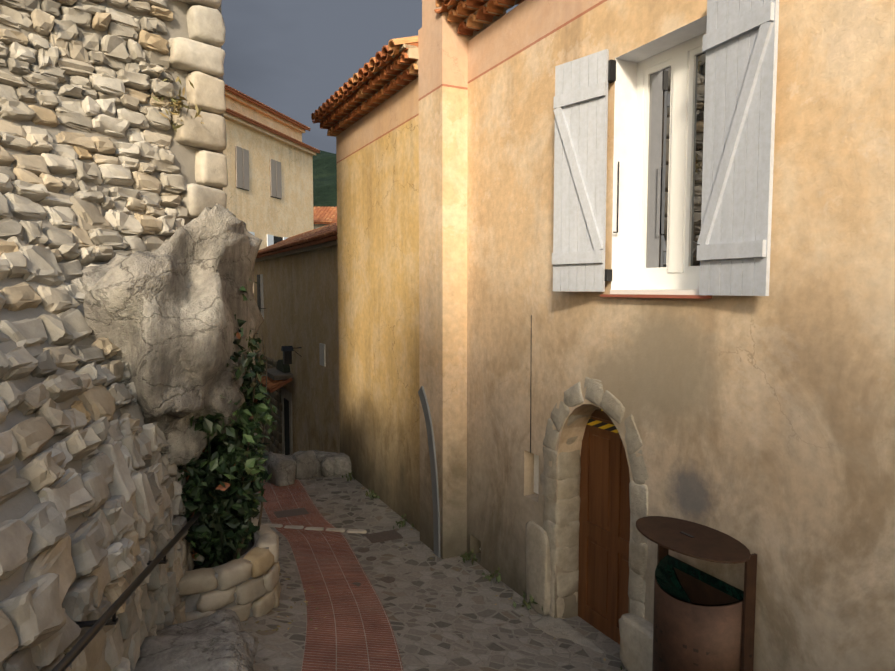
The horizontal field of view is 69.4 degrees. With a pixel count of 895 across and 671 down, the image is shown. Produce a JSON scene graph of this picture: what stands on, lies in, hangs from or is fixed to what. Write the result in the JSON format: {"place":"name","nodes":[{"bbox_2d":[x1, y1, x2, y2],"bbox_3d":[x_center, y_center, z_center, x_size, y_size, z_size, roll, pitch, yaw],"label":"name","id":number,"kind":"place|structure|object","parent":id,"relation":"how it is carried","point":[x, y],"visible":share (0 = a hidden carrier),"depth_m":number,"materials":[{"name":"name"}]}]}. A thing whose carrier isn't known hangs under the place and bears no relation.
{"place":"outdoors","nodes":[
{"label":"outdoors","id":0,"kind":"place"},
{"bbox_2d":[0,0,204,670],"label":"stone wall","id":1,"kind":"structure","parent":0,"point":[123,535],"depth_m":4.07,"materials":[{"name":"beige stone"}]},
{"bbox_2d":[51,511,200,670],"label":"handrail","id":2,"kind":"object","parent":1,"relation":"attached to","point":[74,652],"depth_m":2.74,"materials":[{"name":"black metal"}]},
{"bbox_2d":[152,76,203,131],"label":"wall weeds","id":3,"kind":"object","parent":1,"relation":"attached to","point":[178,104],"depth_m":5.66,"materials":[{"name":"green plant"}]},
{"bbox_2d":[168,0,227,217],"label":"corner quoins","id":4,"kind":"object","parent":1,"relation":"attached to","point":[199,55],"depth_m":5.91,"materials":[{"name":"stone"}]},
{"bbox_2d":[223,96,313,292],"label":"peach house walls","id":5,"kind":"structure","parent":0,"point":[258,210],"depth_m":30.04,"materials":[{"name":"beige paint"}]},
{"bbox_2d":[235,146,287,245],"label":"window shutters","id":6,"kind":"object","parent":5,"relation":"in","point":[242,166],"depth_m":28.83,"materials":[{"name":"grey wood"}]},
{"bbox_2d":[225,84,310,130],"bbox_3d":[-13.006,-11.099,24.093,5.758,1.925,22.800,1,4,15],"label":"roof edge","id":7,"kind":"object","parent":5,"relation":"on","point":[258,103],"depth_m":30.10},
{"bbox_2d":[223,89,315,155],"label":"roof eaves","id":8,"kind":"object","parent":5,"relation":"attached to","point":[243,101],"depth_m":29.90,"materials":[{"name":"paint"}]},
{"bbox_2d":[226,107,319,153],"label":"peach house roof","id":9,"kind":"structure","parent":5,"relation":"on","point":[248,119],"depth_m":29.50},
{"bbox_2d":[314,224,328,228],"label":"wall","id":10,"kind":"structure","parent":0,"point":[318,225],"depth_m":43.62,"materials":[{"name":"paint"}]},
{"bbox_2d":[313,206,336,223],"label":"tiled roof","id":11,"kind":"structure","parent":10,"relation":"on","point":[324,215],"depth_m":44.95,"materials":[{"name":"ceramic"}]},
{"bbox_2d":[255,474,403,670],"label":"brick path","id":12,"kind":"structure","parent":0,"point":[354,631],"depth_m":5.78,"materials":[{"name":"red brick"}]},
{"bbox_2d":[263,523,366,533],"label":"path kerb stones","id":13,"kind":"object","parent":12,"relation":"on","point":[362,531],"visible":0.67,"depth_m":8.00,"materials":[{"name":"beige stone"}]},
{"bbox_2d":[274,508,402,585],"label":"manhole covers","id":14,"kind":"object","parent":12,"relation":"on","point":[382,536],"visible":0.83,"depth_m":7.82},
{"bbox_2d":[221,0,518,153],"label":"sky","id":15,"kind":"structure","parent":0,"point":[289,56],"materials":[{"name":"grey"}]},
{"bbox_2d":[240,466,626,670],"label":"cobblestone pavement","id":16,"kind":"structure","parent":0,"point":[446,616],"depth_m":5.73,"materials":[{"name":"grey stone"}]},
{"bbox_2d":[0,0,223,670],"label":"wall stones","id":17,"kind":"object","parent":16,"relation":"on","point":[21,504],"visible":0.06,"depth_m":4.70,"materials":[{"name":"beige stone"}]},
{"bbox_2d":[69,203,351,670],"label":"outcrop boulders","id":18,"kind":"object","parent":16,"relation":"on","point":[162,317],"visible":0.75,"depth_m":4.32,"materials":[{"name":"grey stone"}]},
{"bbox_2d":[177,518,280,621],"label":"planter stones","id":19,"kind":"object","parent":16,"relation":"on","point":[263,593],"visible":0.67,"depth_m":4.88,"materials":[{"name":"beige stone"}]},
{"bbox_2d":[193,542,253,569],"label":"planter soil","id":20,"kind":"structure","parent":19,"relation":"in","point":[249,547],"depth_m":5.25,"materials":[{"name":"brown soil"}]},
{"bbox_2d":[177,278,276,567],"bbox_3d":[-1.909,0.587,5.140,1.052,2.422,1.371,0,4,1],"label":"climbing shrub","id":21,"kind":"object","parent":20,"relation":"on","point":[213,487],"visible":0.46,"depth_m":4.89,"materials":[{"name":"green plant"}]},
{"bbox_2d":[202,336,266,560],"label":"shrub stems","id":22,"kind":"object","parent":20,"relation":"on","point":[259,524],"visible":0.1,"depth_m":5.20,"materials":[{"name":"brown plant"}]},
{"bbox_2d":[185,525,268,616],"bbox_3d":[-1.831,2.066,5.282,0.765,0.700,1.256,0,4,1],"label":"planter mortar","id":23,"kind":"object","parent":19,"relation":"attached to","point":[191,600],"visible":0.1,"depth_m":4.76,"materials":[{"name":"grey concrete"}]},
{"bbox_2d":[254,246,339,452],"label":"building wall","id":24,"kind":"structure","parent":16,"relation":"on","point":[300,291],"depth_m":15.37,"materials":[{"name":"beige paint"}]},
{"bbox_2d":[257,274,263,318],"bbox_3d":[-5.907,-1.199,20.404,0.050,1.450,0.800,-2,5,-26],"label":"window","id":25,"kind":"structure","parent":24,"relation":"in","point":[260,298],"depth_m":20.30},
{"bbox_2d":[255,351,282,453],"bbox_3d":[-5.507,2.653,19.924,0.201,4.058,4.274,-2,5,-26],"label":"house stone base","id":26,"kind":"object","parent":24,"relation":"attached to","point":[275,434],"visible":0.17,"depth_m":18.86,"materials":[{"name":"grey stone"}]},
{"bbox_2d":[255,356,280,451],"bbox_3d":[-5.531,2.922,19.907,0.030,4.500,3.850,-2,5,-26],"label":"stone base mortar","id":27,"kind":"object","parent":26,"relation":"attached to","point":[275,439],"visible":0.08,"depth_m":19.02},
{"bbox_2d":[258,376,291,392],"bbox_3d":[-4.661,1.224,17.336,0.626,0.357,1.700,-2,5,-26],"label":"house door canopy","id":28,"kind":"object","parent":24,"relation":"attached to","point":[273,385],"visible":0.56,"depth_m":16.66,"materials":[{"name":"orange tile"}]},
{"bbox_2d":[262,368,293,379],"bbox_3d":[-4.573,1.029,17.366,0.500,0.120,1.600,-2,5,-26],"label":"awning","id":29,"kind":"object","parent":28,"relation":"on","point":[274,374],"visible":0.79,"depth_m":16.77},
{"bbox_2d":[259,308,301,363],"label":"wall lanterns","id":30,"kind":"object","parent":24,"relation":"attached to","point":[287,354],"depth_m":15.69,"materials":[{"name":"black metal"}]},
{"bbox_2d":[276,359,289,372],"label":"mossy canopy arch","id":31,"kind":"structure","parent":24,"relation":"attached to","point":[282,367],"depth_m":17.13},
{"bbox_2d":[281,387,292,454],"bbox_3d":[-4.367,2.702,17.600,0.030,2.470,1.180,-2,5,-26],"label":"door frame","id":32,"kind":"object","parent":24,"relation":"attached to","point":[286,394],"visible":0.74,"depth_m":17.33,"materials":[{"name":"wood"}]},
{"bbox_2d":[284,398,289,454],"bbox_3d":[-4.345,2.827,17.608,0.032,2.220,0.700,-2,5,-26],"label":"door","id":33,"kind":"structure","parent":24,"relation":"in","point":[286,426],"depth_m":17.61,"materials":[{"name":"wood"}]},
{"bbox_2d":[256,222,336,257],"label":"house roof","id":34,"kind":"structure","parent":24,"relation":"on","point":[326,233],"depth_m":15.69,"materials":[{"name":"orange tile"}]},
{"bbox_2d":[255,240,337,261],"bbox_3d":[-4.091,-2.134,16.596,0.120,0.140,10.800,-2,5,-26],"label":"roof eave","id":35,"kind":"object","parent":24,"relation":"attached to","point":[332,243],"visible":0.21,"depth_m":15.18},
{"bbox_2d":[319,343,325,365],"bbox_3d":[-2.733,0.419,14.136,0.035,0.480,0.370,-2,5,-26],"label":"street name plaque","id":36,"kind":"object","parent":24,"relation":"attached to","point":[322,350],"visible":1,"depth_m":14.06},
{"bbox_2d":[336,77,419,531],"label":"house wall","id":37,"kind":"structure","parent":16,"relation":"on","point":[377,153],"depth_m":8.88,"materials":[{"name":"paint"}]},
{"bbox_2d":[311,36,417,136],"bbox_3d":[0.580,-3.940,9.786,4.483,1.483,3.710,-2,5,-26],"label":"tiled roof eave","id":38,"kind":"object","parent":37,"relation":"on","point":[390,69],"visible":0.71,"depth_m":8.36,"materials":[{"name":"ceramic"}]},
{"bbox_2d":[245,471,621,669],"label":"weeds","id":39,"kind":"object","parent":16,"relation":"on","point":[466,556],"visible":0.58,"depth_m":6.61,"materials":[{"name":"green plant"}]},
{"bbox_2d":[418,0,505,558],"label":"pilaster","id":40,"kind":"object","parent":16,"relation":"on","point":[443,81],"visible":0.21,"depth_m":7.08,"materials":[{"name":"paint"}]},
{"bbox_2d":[418,386,439,557],"bbox_3d":[-0.198,1.477,7.466,0.122,2.073,0.695,-2,5,-26],"label":"grey cable conduit","id":41,"kind":"object","parent":40,"relation":"attached to","point":[433,464],"visible":0.92,"depth_m":7.26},
{"bbox_2d":[434,0,524,36],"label":"roof eave tiles","id":42,"kind":"object","parent":40,"relation":"attached to","point":[469,17],"visible":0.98,"depth_m":6.54,"materials":[{"name":"ceramic"}]},
{"bbox_2d":[526,521,652,670],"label":"stone blocks","id":43,"kind":"structure","parent":16,"relation":"on","point":[636,642],"depth_m":5.64,"materials":[{"name":"beige stone"}]},
{"bbox_2d":[636,516,756,670],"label":"trash can","id":44,"kind":"object","parent":16,"relation":"on","point":[703,621],"visible":1,"depth_m":3.92,"materials":[{"name":"brown metal"}]},
{"label":"terrain ground","id":45,"kind":"structure","parent":0,"visible":0},
{"bbox_2d":[313,150,336,206],"bbox_3d":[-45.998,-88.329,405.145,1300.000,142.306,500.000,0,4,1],"label":"hillside forest","id":46,"kind":"object","parent":45,"relation":"on","point":[324,178],"depth_m":317.72,"materials":[{"name":"green plant"}]},
{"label":"house body","id":47,"kind":"object","parent":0,"visible":0},
{"bbox_2d":[467,0,894,670],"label":"house wall","id":48,"kind":"structure","parent":47,"relation":"attached to","point":[765,426],"depth_m":3.93,"materials":[{"name":"paint"}]},
{"bbox_2d":[534,454,538,493],"bbox_3d":[0.877,1.315,6.106,0.025,0.380,0.180,-2,5,-26],"label":"utility box","id":49,"kind":"object","parent":48,"relation":"attached to","point":[536,470],"visible":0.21,"depth_m":6.14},
{"bbox_2d":[530,59,618,452],"bbox_3d":[0.978,-0.480,5.412,0.137,3.240,1.125,-2,5,-28],"label":"shutter hardware","id":50,"kind":"object","parent":48,"relation":"attached to","point":[611,79],"visible":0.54,"depth_m":4.91,"materials":[{"name":"black metal"}]},
{"bbox_2d":[552,49,608,291],"bbox_3d":[1.032,-1.254,5.086,0.052,1.810,0.501,-3,5,-40],"label":"shutter","id":51,"kind":"object","parent":50,"relation":"attached to","point":[580,154],"visible":1,"depth_m":5.06,"materials":[{"name":"paint"}]},
{"bbox_2d":[540,377,648,618],"bbox_3d":[1.280,1.475,5.364,0.304,2.324,1.435,-2,5,-26],"label":"stone door arch","id":52,"kind":"structure","parent":48,"relation":"attached to","point":[563,512],"depth_m":5.70,"materials":[{"name":"beige stone"}]},
{"bbox_2d":[578,408,629,643],"bbox_3d":[1.408,1.601,5.423,0.128,2.108,0.930,-2,5,-26],"label":"door","id":53,"kind":"structure","parent":52,"relation":"attached to","point":[604,540],"depth_m":5.55,"materials":[{"name":"brown wood"}]},
{"bbox_2d":[600,15,711,298],"bbox_3d":[1.571,-1.166,4.573,0.355,1.792,1.020,-2,5,-26],"label":"house window","id":54,"kind":"structure","parent":48,"relation":"attached to","point":[659,115],"depth_m":4.78,"materials":[{"name":"paint"}]},
{"bbox_2d":[697,0,778,295],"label":"shutter","id":55,"kind":"object","parent":48,"relation":"attached to","point":[740,44],"visible":1,"depth_m":3.80,"materials":[{"name":"paint"}]}
]}

